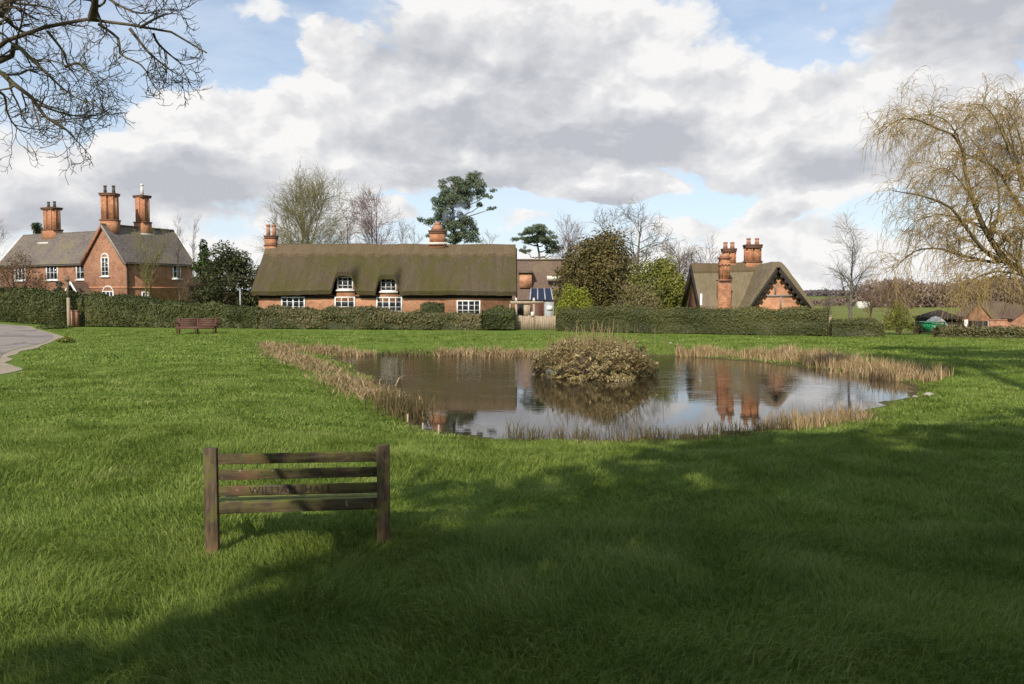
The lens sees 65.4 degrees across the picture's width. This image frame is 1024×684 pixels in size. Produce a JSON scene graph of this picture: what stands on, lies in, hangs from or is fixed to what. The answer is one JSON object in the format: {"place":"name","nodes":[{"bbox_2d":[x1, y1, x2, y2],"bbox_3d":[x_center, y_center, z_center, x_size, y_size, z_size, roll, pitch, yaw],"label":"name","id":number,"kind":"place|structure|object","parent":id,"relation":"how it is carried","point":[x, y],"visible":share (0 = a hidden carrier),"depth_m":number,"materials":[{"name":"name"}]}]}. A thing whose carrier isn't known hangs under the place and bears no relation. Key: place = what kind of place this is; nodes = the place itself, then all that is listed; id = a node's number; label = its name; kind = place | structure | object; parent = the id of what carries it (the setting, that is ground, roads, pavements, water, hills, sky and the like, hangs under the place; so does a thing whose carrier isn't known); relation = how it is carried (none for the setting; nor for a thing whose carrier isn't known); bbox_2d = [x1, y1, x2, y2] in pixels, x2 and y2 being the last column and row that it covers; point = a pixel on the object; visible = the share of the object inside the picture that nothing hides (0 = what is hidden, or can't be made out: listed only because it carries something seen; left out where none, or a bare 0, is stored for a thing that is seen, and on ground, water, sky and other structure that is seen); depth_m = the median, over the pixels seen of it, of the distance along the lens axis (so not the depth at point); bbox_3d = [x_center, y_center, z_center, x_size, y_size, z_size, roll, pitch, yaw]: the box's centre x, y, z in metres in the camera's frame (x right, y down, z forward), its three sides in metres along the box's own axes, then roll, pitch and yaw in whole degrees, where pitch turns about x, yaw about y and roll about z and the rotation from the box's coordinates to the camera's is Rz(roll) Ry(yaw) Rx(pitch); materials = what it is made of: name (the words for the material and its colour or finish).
{"place":"outdoors","nodes":[
{"label":"outdoors","id":0,"kind":"place"},
{"bbox_2d":[0,324,52,356],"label":"road","id":1,"kind":"structure","parent":0,"point":[12,337],"depth_m":41.69,"materials":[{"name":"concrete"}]},
{"bbox_2d":[0,184,194,301],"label":"brick house","id":2,"kind":"structure","parent":0,"point":[101,259],"depth_m":76.78,"materials":[{"name":"orange brick"}]},
{"bbox_2d":[14,267,25,281],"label":"window","id":3,"kind":"structure","parent":2,"relation":"in","point":[23,267],"depth_m":80.37,"materials":[{"name":"white paint"}]},
{"bbox_2d":[46,267,58,280],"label":"window","id":4,"kind":"structure","parent":2,"relation":"in","point":[53,271],"depth_m":78.24,"materials":[{"name":"white paint"}]},
{"bbox_2d":[75,266,83,280],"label":"window","id":5,"kind":"structure","parent":2,"relation":"in","point":[79,270],"depth_m":76.41,"materials":[{"name":"white paint"}]},
{"bbox_2d":[100,253,109,276],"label":"window","id":6,"kind":"structure","parent":2,"relation":"in","point":[104,260],"depth_m":73.68,"materials":[{"name":"white paint"}]},
{"bbox_2d":[102,286,113,295],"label":"window","id":7,"kind":"structure","parent":2,"relation":"in","point":[111,293],"depth_m":73.59,"materials":[{"name":"white paint"}]},
{"bbox_2d":[172,266,182,279],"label":"window","id":8,"kind":"structure","parent":2,"relation":"in","point":[175,271],"depth_m":77.52,"materials":[{"name":"white paint"}]},
{"bbox_2d":[0,290,1023,683],"bbox_3d":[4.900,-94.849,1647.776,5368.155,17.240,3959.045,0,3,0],"label":"ground","id":9,"kind":"structure","parent":0,"point":[838,312],"depth_m":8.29,"materials":[{"name":"green plant"}]},
{"bbox_2d":[0,219,8,255],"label":"bare tree","id":10,"kind":"object","parent":9,"relation":"on","point":[3,233],"visible":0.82,"depth_m":95.32,"materials":[{"name":"brown plant"}]},
{"bbox_2d":[0,248,53,309],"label":"beech shrub","id":11,"kind":"object","parent":9,"relation":"on","point":[34,283],"visible":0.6,"depth_m":70.88,"materials":[{"name":"brown plant"}]},
{"bbox_2d":[0,324,62,373],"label":"road verge","id":12,"kind":"structure","parent":9,"relation":"on","point":[5,367],"depth_m":29.89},
{"bbox_2d":[31,222,42,233],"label":"scots pine","id":13,"kind":"object","parent":9,"relation":"on","point":[36,228],"visible":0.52,"depth_m":97.76,"materials":[{"name":"green plant"}]},
{"bbox_2d":[0,286,83,324],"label":"hedge","id":14,"kind":"object","parent":9,"relation":"on","point":[25,305],"visible":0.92,"depth_m":62.67,"materials":[{"name":"green plant"}]},
{"bbox_2d":[36,324,72,328],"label":"shrub","id":15,"kind":"object","parent":9,"relation":"on","point":[56,326],"visible":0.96,"depth_m":53.07,"materials":[{"name":"green plant"}]},
{"bbox_2d":[53,281,64,291],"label":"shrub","id":16,"kind":"object","parent":9,"relation":"on","point":[58,288],"visible":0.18,"depth_m":68.70,"materials":[{"name":"green plant"}]},
{"bbox_2d":[56,335,75,342],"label":"shrub","id":17,"kind":"object","parent":9,"relation":"on","point":[64,339],"visible":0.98,"depth_m":36.91,"materials":[{"name":"green plant"}]},
{"bbox_2d":[65,276,70,325],"bbox_3d":[-31.309,-2.740,56.329,0.300,3.822,0.260,0,3,0],"label":"wooden post","id":18,"kind":"object","parent":9,"relation":"on","point":[68,302],"visible":0.83,"depth_m":56.25,"materials":[{"name":"brown wood"}]},
{"bbox_2d":[70,310,79,326],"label":"brick pier","id":19,"kind":"structure","parent":9,"relation":"on","point":[75,318],"depth_m":56.80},
{"bbox_2d":[0,0,212,184],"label":"oak tree","id":20,"kind":"object","parent":9,"relation":"on","point":[93,15],"visible":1,"depth_m":4.08,"materials":[{"name":"brown plant"}]},
{"bbox_2d":[131,226,172,295],"bbox_3d":[-29.639,-5.423,65.284,3.401,8.402,3.184,-2,4,-38],"label":"bare tree","id":21,"kind":"object","parent":9,"relation":"on","point":[146,276],"visible":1,"depth_m":64.93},
{"bbox_2d":[75,291,263,328],"bbox_3d":[-24.201,-2.237,56.421,14.814,2.845,2.039,1,3,14],"label":"hedge","id":22,"kind":"object","parent":9,"relation":"on","point":[98,308],"visible":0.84,"depth_m":55.97,"materials":[{"name":"green plant"}]},
{"bbox_2d":[171,213,185,299],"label":"bare sapling","id":23,"kind":"object","parent":9,"relation":"on","point":[178,266],"visible":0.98,"depth_m":67.54,"materials":[{"name":"grey plant"}]},
{"bbox_2d":[176,275,208,303],"bbox_3d":[-25.087,-3.289,62.934,2.817,4.392,3.082,0,3,0],"label":"bare shrub","id":24,"kind":"object","parent":9,"relation":"on","point":[189,286],"visible":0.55,"depth_m":62.44,"materials":[{"name":"brown plant"}]},
{"bbox_2d":[188,216,201,301],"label":"bare sapling","id":25,"kind":"object","parent":9,"relation":"on","point":[192,247],"visible":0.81,"depth_m":69.59,"materials":[{"name":"brown wood"}]},
{"bbox_2d":[174,318,218,333],"bbox_3d":[-18.284,-0.916,46.229,2.420,0.940,0.687,0,3,-6],"label":"garden bench","id":26,"kind":"object","parent":9,"relation":"on","point":[195,323],"visible":0.92,"depth_m":46.42,"materials":[{"name":"brown wood"}]},
{"bbox_2d":[190,239,216,302],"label":"conifer","id":27,"kind":"object","parent":9,"relation":"on","point":[203,254],"visible":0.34,"depth_m":65.39,"materials":[{"name":"green plant"}]},
{"bbox_2d":[183,240,258,305],"bbox_3d":[-22.462,-4.600,62.844,6.343,6.876,5.596,0,3,0],"label":"holly tree","id":28,"kind":"object","parent":9,"relation":"on","point":[232,265],"visible":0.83,"depth_m":61.82,"materials":[{"name":"green plant"}]},
{"bbox_2d":[267,210,280,226],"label":"bare sapling","id":29,"kind":"object","parent":9,"relation":"on","point":[273,218],"visible":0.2,"depth_m":78.75,"materials":[{"name":"grey plant"}]},
{"bbox_2d":[203,444,389,556],"bbox_3d":[-1.835,1.335,6.834,1.582,0.970,0.511,0,3,-6],"label":"memorial bench","id":30,"kind":"object","parent":9,"relation":"on","point":[298,497],"visible":0.96,"depth_m":6.60,"materials":[{"name":"brown wood"}]},
{"bbox_2d":[249,159,358,260],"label":"bare tree","id":31,"kind":"object","parent":9,"relation":"on","point":[301,221],"visible":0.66,"depth_m":73.14,"materials":[{"name":"green plant"}]},
{"bbox_2d":[319,195,370,243],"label":"birch tree","id":32,"kind":"object","parent":9,"relation":"on","point":[348,225],"visible":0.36,"depth_m":78.41,"materials":[{"name":"brown plant"}]},
{"bbox_2d":[256,304,484,329],"bbox_3d":[-9.374,-1.578,53.050,15.590,1.945,1.908,1,3,10],"label":"hedge","id":33,"kind":"object","parent":9,"relation":"on","point":[333,317],"visible":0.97,"depth_m":52.49,"materials":[{"name":"green plant"}]},
{"bbox_2d":[339,184,401,243],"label":"birch tree","id":34,"kind":"object","parent":9,"relation":"on","point":[370,226],"visible":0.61,"depth_m":76.78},
{"bbox_2d":[250,222,516,313],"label":"thatched cottage","id":35,"kind":"structure","parent":9,"relation":"on","point":[466,278],"depth_m":59.32,"materials":[{"name":"brown plant"}]},
{"bbox_2d":[281,297,304,308],"bbox_3d":[-16.138,-2.788,58.831,1.750,1.100,0.090,0,3,0],"label":"window","id":36,"kind":"structure","parent":35,"relation":"in","point":[295,302],"depth_m":58.82,"materials":[{"name":"white paint"}]},
{"bbox_2d":[335,297,354,307],"bbox_3d":[-12.326,-2.788,58.831,1.500,1.100,0.090,0,3,0],"label":"window","id":37,"kind":"structure","parent":35,"relation":"in","point":[341,303],"depth_m":58.82,"materials":[{"name":"white paint"}]},
{"bbox_2d":[336,276,354,290],"bbox_3d":[-12.269,-4.280,58.653,1.380,1.080,0.180,0,3,0],"label":"window","id":38,"kind":"structure","parent":35,"relation":"in","point":[344,283],"depth_m":58.67,"materials":[{"name":"white paint"}]},
{"bbox_2d":[379,279,397,292],"bbox_3d":[-9.087,-4.160,58.660,1.380,1.080,0.180,0,3,0],"label":"window","id":39,"kind":"structure","parent":35,"relation":"in","point":[386,285],"depth_m":58.69,"materials":[{"name":"white paint"}]},
{"bbox_2d":[376,297,401,310],"bbox_3d":[-9.051,-2.768,58.832,1.900,1.100,0.090,0,3,0],"label":"window","id":40,"kind":"structure","parent":35,"relation":"in","point":[395,305],"depth_m":58.83,"materials":[{"name":"white paint"}]},
{"bbox_2d":[393,221,408,243],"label":"bare sapling","id":41,"kind":"object","parent":9,"relation":"on","point":[405,230],"visible":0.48,"depth_m":76.20,"materials":[{"name":"grey plant"}]},
{"bbox_2d":[401,221,424,243],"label":"bare sapling","id":42,"kind":"object","parent":9,"relation":"on","point":[413,230],"visible":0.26,"depth_m":77.42,"materials":[{"name":"grey plant"}]},
{"bbox_2d":[420,301,444,313],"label":"hedge","id":43,"kind":"object","parent":9,"relation":"on","point":[433,307],"visible":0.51,"depth_m":57.05,"materials":[{"name":"green plant"}]},
{"bbox_2d":[416,170,497,243],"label":"scots pine","id":44,"kind":"object","parent":9,"relation":"on","point":[460,194],"visible":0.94,"depth_m":82.56,"materials":[{"name":"green plant"}]},
{"bbox_2d":[480,229,497,243],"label":"bare sapling","id":45,"kind":"object","parent":9,"relation":"on","point":[489,237],"visible":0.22,"depth_m":78.50,"materials":[{"name":"grey plant"}]},
{"bbox_2d":[482,305,515,330],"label":"hedge","id":46,"kind":"object","parent":9,"relation":"on","point":[500,317],"visible":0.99,"depth_m":51.05,"materials":[{"name":"green plant"}]},
{"bbox_2d":[509,298,555,329],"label":"fence","id":47,"kind":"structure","parent":9,"relation":"on","point":[522,309],"depth_m":52.25,"materials":[{"name":"brown wood"}]},
{"bbox_2d":[517,304,523,328],"bbox_3d":[0.499,-1.729,53.186,0.550,1.700,0.050,0,3,0],"label":"door","id":48,"kind":"structure","parent":47,"relation":"in","point":[520,307],"depth_m":53.14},
{"bbox_2d":[510,223,563,258],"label":"scots pine","id":49,"kind":"object","parent":9,"relation":"on","point":[538,231],"visible":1,"depth_m":90.79,"materials":[{"name":"green plant"}]},
{"bbox_2d":[512,259,566,321],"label":"tiled outbuilding","id":50,"kind":"structure","parent":9,"relation":"on","point":[535,273],"depth_m":70.73,"materials":[{"name":"brown ceramic"}]},
{"bbox_2d":[530,288,553,327],"bbox_3d":[2.068,-2.395,56.044,1.706,2.865,1.265,0,3,0],"label":"glazed lean to","id":51,"kind":"object","parent":9,"relation":"on","point":[545,295],"visible":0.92,"depth_m":55.62,"materials":[{"name":"blue glass"}]},
{"bbox_2d":[552,285,567,318],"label":"shrub","id":52,"kind":"object","parent":9,"relation":"on","point":[556,296],"visible":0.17,"depth_m":63.48,"materials":[{"name":"green plant"}]},
{"bbox_2d":[549,213,589,262],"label":"bare tree","id":53,"kind":"object","parent":9,"relation":"on","point":[565,240],"visible":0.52,"depth_m":90.39,"materials":[{"name":"plant"}]},
{"bbox_2d":[554,281,597,319],"bbox_3d":[4.488,-2.490,55.116,3.404,3.490,3.293,0,3,0],"label":"shrub","id":54,"kind":"object","parent":9,"relation":"on","point":[581,297],"visible":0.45,"depth_m":54.83,"materials":[{"name":"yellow plant"}]},
{"bbox_2d":[550,222,640,309],"bbox_3d":[6.692,-5.180,61.651,7.972,8.187,8.040,0,3,0],"label":"yew tree","id":55,"kind":"object","parent":9,"relation":"on","point":[599,271],"visible":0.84,"depth_m":60.28,"materials":[{"name":"green plant"}]},
{"bbox_2d":[585,204,635,265],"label":"bare oak","id":56,"kind":"object","parent":9,"relation":"on","point":[604,220],"visible":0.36,"depth_m":88.88,"materials":[{"name":"grey plant"}]},
{"bbox_2d":[603,276,668,309],"bbox_3d":[8.769,-2.696,55.928,4.202,3.833,4.290,-1,3,-22],"label":"shrub","id":57,"kind":"object","parent":9,"relation":"on","point":[642,298],"visible":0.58,"depth_m":55.60,"materials":[{"name":"green plant"}]},
{"bbox_2d":[603,195,674,269],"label":"bare oak","id":58,"kind":"object","parent":9,"relation":"on","point":[642,256],"visible":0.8,"depth_m":87.41,"materials":[{"name":"grey plant"}]},
{"bbox_2d":[619,253,686,310],"bbox_3d":[10.970,-3.853,59.968,5.835,5.697,5.715,0,3,0],"label":"hedge tree","id":59,"kind":"object","parent":9,"relation":"on","point":[663,274],"visible":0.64,"depth_m":58.79,"materials":[{"name":"green plant"}]},
{"bbox_2d":[659,239,703,287],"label":"bare tree","id":60,"kind":"object","parent":9,"relation":"on","point":[671,249],"visible":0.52,"depth_m":90.97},
{"bbox_2d":[556,304,828,335],"bbox_3d":[10.273,-1.322,47.386,15.984,1.951,1.903,1,3,23],"label":"hedge","id":61,"kind":"object","parent":9,"relation":"on","point":[804,320],"visible":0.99,"depth_m":46.45,"materials":[{"name":"green plant"}]},
{"bbox_2d":[681,232,720,274],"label":"bare tree","id":62,"kind":"object","parent":9,"relation":"on","point":[691,257],"visible":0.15,"depth_m":93.22,"materials":[{"name":"brown plant"}]},
{"bbox_2d":[681,238,815,310],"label":"gabled cottage","id":63,"kind":"structure","parent":9,"relation":"on","point":[727,281],"depth_m":52.58,"materials":[{"name":"orange brick"}]},
{"bbox_2d":[819,281,840,331],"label":"bare tree","id":64,"kind":"object","parent":9,"relation":"on","point":[829,303],"visible":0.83,"depth_m":67.96,"materials":[{"name":"grey plant"}]},
{"bbox_2d":[804,289,869,295],"bbox_3d":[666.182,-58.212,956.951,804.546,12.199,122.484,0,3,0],"label":"distant wood","id":65,"kind":"object","parent":9,"relation":"on","point":[811,292],"visible":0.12,"depth_m":902.46,"materials":[{"name":"brown plant"}]},
{"bbox_2d":[815,207,877,318],"bbox_3d":[22.038,-4.559,51.962,3.947,8.394,4.170,-1,3,-21],"label":"bare tree","id":66,"kind":"object","parent":9,"relation":"on","point":[852,293],"visible":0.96,"depth_m":51.88,"materials":[{"name":"brown plant"}]},
{"bbox_2d":[829,316,885,336],"bbox_3d":[18.830,-0.802,43.557,2.814,1.242,1.468,1,3,18],"label":"hedge","id":67,"kind":"object","parent":9,"relation":"on","point":[858,327],"visible":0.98,"depth_m":43.16,"materials":[{"name":"green plant"}]},
{"bbox_2d":[855,302,869,307],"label":"white farmhouse","id":68,"kind":"object","parent":9,"relation":"on","point":[858,305],"visible":0.52,"depth_m":400.06,"materials":[{"name":"paint"}]},
{"bbox_2d":[858,283,889,318],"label":"bare tree","id":69,"kind":"object","parent":9,"relation":"on","point":[871,303],"visible":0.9,"depth_m":139.60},
{"bbox_2d":[873,276,899,325],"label":"bare tree","id":70,"kind":"object","parent":9,"relation":"on","point":[887,289],"visible":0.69,"depth_m":149.52,"materials":[{"name":"brown plant"}]},
{"bbox_2d":[882,298,916,334],"bbox_3d":[22.333,-1.373,46.024,1.945,2.326,1.920,3,4,41],"label":"shrub","id":71,"kind":"object","parent":9,"relation":"on","point":[898,318],"visible":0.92,"depth_m":45.83,"materials":[{"name":"green plant"}]},
{"bbox_2d":[896,282,920,322],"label":"bare tree","id":72,"kind":"object","parent":9,"relation":"on","point":[904,299],"visible":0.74,"depth_m":164.92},
{"bbox_2d":[810,298,1019,305],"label":"field hedgerow","id":73,"kind":"object","parent":9,"relation":"on","point":[817,302],"visible":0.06,"depth_m":523.61,"materials":[{"name":"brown wood"}]},
{"bbox_2d":[911,321,924,333],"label":"shrub","id":74,"kind":"object","parent":9,"relation":"on","point":[920,328],"visible":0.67,"depth_m":46.44,"materials":[{"name":"green plant"}]},
{"bbox_2d":[832,275,1023,307],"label":"brown wood","id":75,"kind":"object","parent":9,"relation":"on","point":[930,294],"visible":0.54,"depth_m":436.34,"materials":[{"name":"brown plant"}]},
{"bbox_2d":[915,321,945,333],"bbox_3d":[24.647,-0.836,46.966,1.240,0.721,1.820,0,3,0],"label":"green trailer","id":76,"kind":"object","parent":9,"relation":"on","point":[928,325],"visible":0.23,"depth_m":46.39,"materials":[{"name":"paint"}]},
{"bbox_2d":[912,310,962,332],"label":"dark roofed shed","id":77,"kind":"structure","parent":9,"relation":"on","point":[953,319],"depth_m":78.76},
{"bbox_2d":[927,316,947,325],"bbox_3d":[27.633,-1.235,52.012,1.100,0.904,1.200,0,3,0],"label":"covered stack","id":78,"kind":"object","parent":9,"relation":"on","point":[936,318],"visible":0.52,"depth_m":51.57,"materials":[{"name":"beige paint"}]},
{"bbox_2d":[852,65,1023,327],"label":"willow tree","id":79,"kind":"object","parent":9,"relation":"on","point":[1003,258],"visible":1,"depth_m":43.26,"materials":[{"name":"beige plant"}]},
{"bbox_2d":[931,323,1023,338],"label":"hedge","id":80,"kind":"object","parent":9,"relation":"on","point":[994,331],"visible":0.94,"depth_m":41.79,"materials":[{"name":"green plant"}]},
{"bbox_2d":[963,301,1005,327],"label":"gabled outbuilding","id":81,"kind":"structure","parent":9,"relation":"on","point":[997,307],"depth_m":74.24,"materials":[{"name":"red brick"}]},
{"bbox_2d":[969,321,987,327],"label":"door","id":82,"kind":"structure","parent":81,"relation":"in","point":[979,323],"depth_m":74.01,"materials":[{"name":"black wood"}]},
{"bbox_2d":[954,304,1023,326],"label":"red brick barn","id":83,"kind":"structure","parent":9,"relation":"on","point":[1015,320],"depth_m":73.24,"materials":[{"name":"red brick"}]},
{"bbox_2d":[988,319,1007,327],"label":"brick wall","id":84,"kind":"structure","parent":9,"relation":"on","point":[1003,322],"depth_m":72.86,"materials":[{"name":"red brick"}]},
{"bbox_2d":[0,0,1023,291],"label":"sky","id":85,"kind":"structure","parent":0,"point":[734,120],"materials":[{"name":"white"}]},
{"bbox_2d":[556,357,628,379],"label":"island","id":86,"kind":"structure","parent":0,"point":[585,371],"depth_m":23.81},
{"bbox_2d":[529,335,660,381],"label":"brambles","id":87,"kind":"object","parent":86,"relation":"on","point":[624,368],"visible":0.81,"depth_m":23.53,"materials":[{"name":"brown plant"}]},
{"bbox_2d":[534,319,670,379],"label":"bramble stems","id":88,"kind":"object","parent":86,"relation":"on","point":[589,340],"visible":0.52,"depth_m":23.92,"materials":[{"name":"brown plant"}]},
{"bbox_2d":[335,354,913,441],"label":"pond water","id":89,"kind":"structure","parent":0,"point":[487,395],"depth_m":20.01,"materials":[{"name":"grey liquid"}]},
{"bbox_2d":[255,339,377,356],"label":"reeds","id":90,"kind":"object","parent":89,"relation":"in","point":[334,350],"visible":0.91,"depth_m":33.25,"materials":[{"name":"beige plant"}]},
{"bbox_2d":[256,344,419,401],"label":"reeds","id":91,"kind":"object","parent":89,"relation":"on","point":[352,382],"visible":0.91,"depth_m":22.42,"materials":[{"name":"beige plant"}]},
{"bbox_2d":[356,381,451,420],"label":"rushes","id":92,"kind":"object","parent":89,"relation":"in","point":[416,406],"visible":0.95,"depth_m":16.34,"materials":[{"name":"brown plant"}]},
{"bbox_2d":[378,348,436,356],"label":"rushes","id":93,"kind":"object","parent":89,"relation":"on","point":[408,353],"visible":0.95,"depth_m":33.18,"materials":[{"name":"plant"}]},
{"bbox_2d":[433,344,544,358],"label":"reeds","id":94,"kind":"object","parent":89,"relation":"on","point":[497,352],"visible":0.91,"depth_m":33.00,"materials":[{"name":"beige plant"}]},
{"bbox_2d":[502,411,821,444],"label":"rushes","id":95,"kind":"object","parent":89,"relation":"in","point":[715,429],"visible":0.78,"depth_m":13.47,"materials":[{"name":"brown plant"}]},
{"bbox_2d":[673,341,954,382],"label":"reeds","id":96,"kind":"object","parent":89,"relation":"in","point":[880,369],"visible":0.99,"depth_m":27.03,"materials":[{"name":"beige plant"}]},
{"bbox_2d":[759,400,880,429],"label":"reeds","id":97,"kind":"object","parent":89,"relation":"in","point":[831,417],"visible":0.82,"depth_m":15.04,"materials":[{"name":"beige plant"}]}
]}

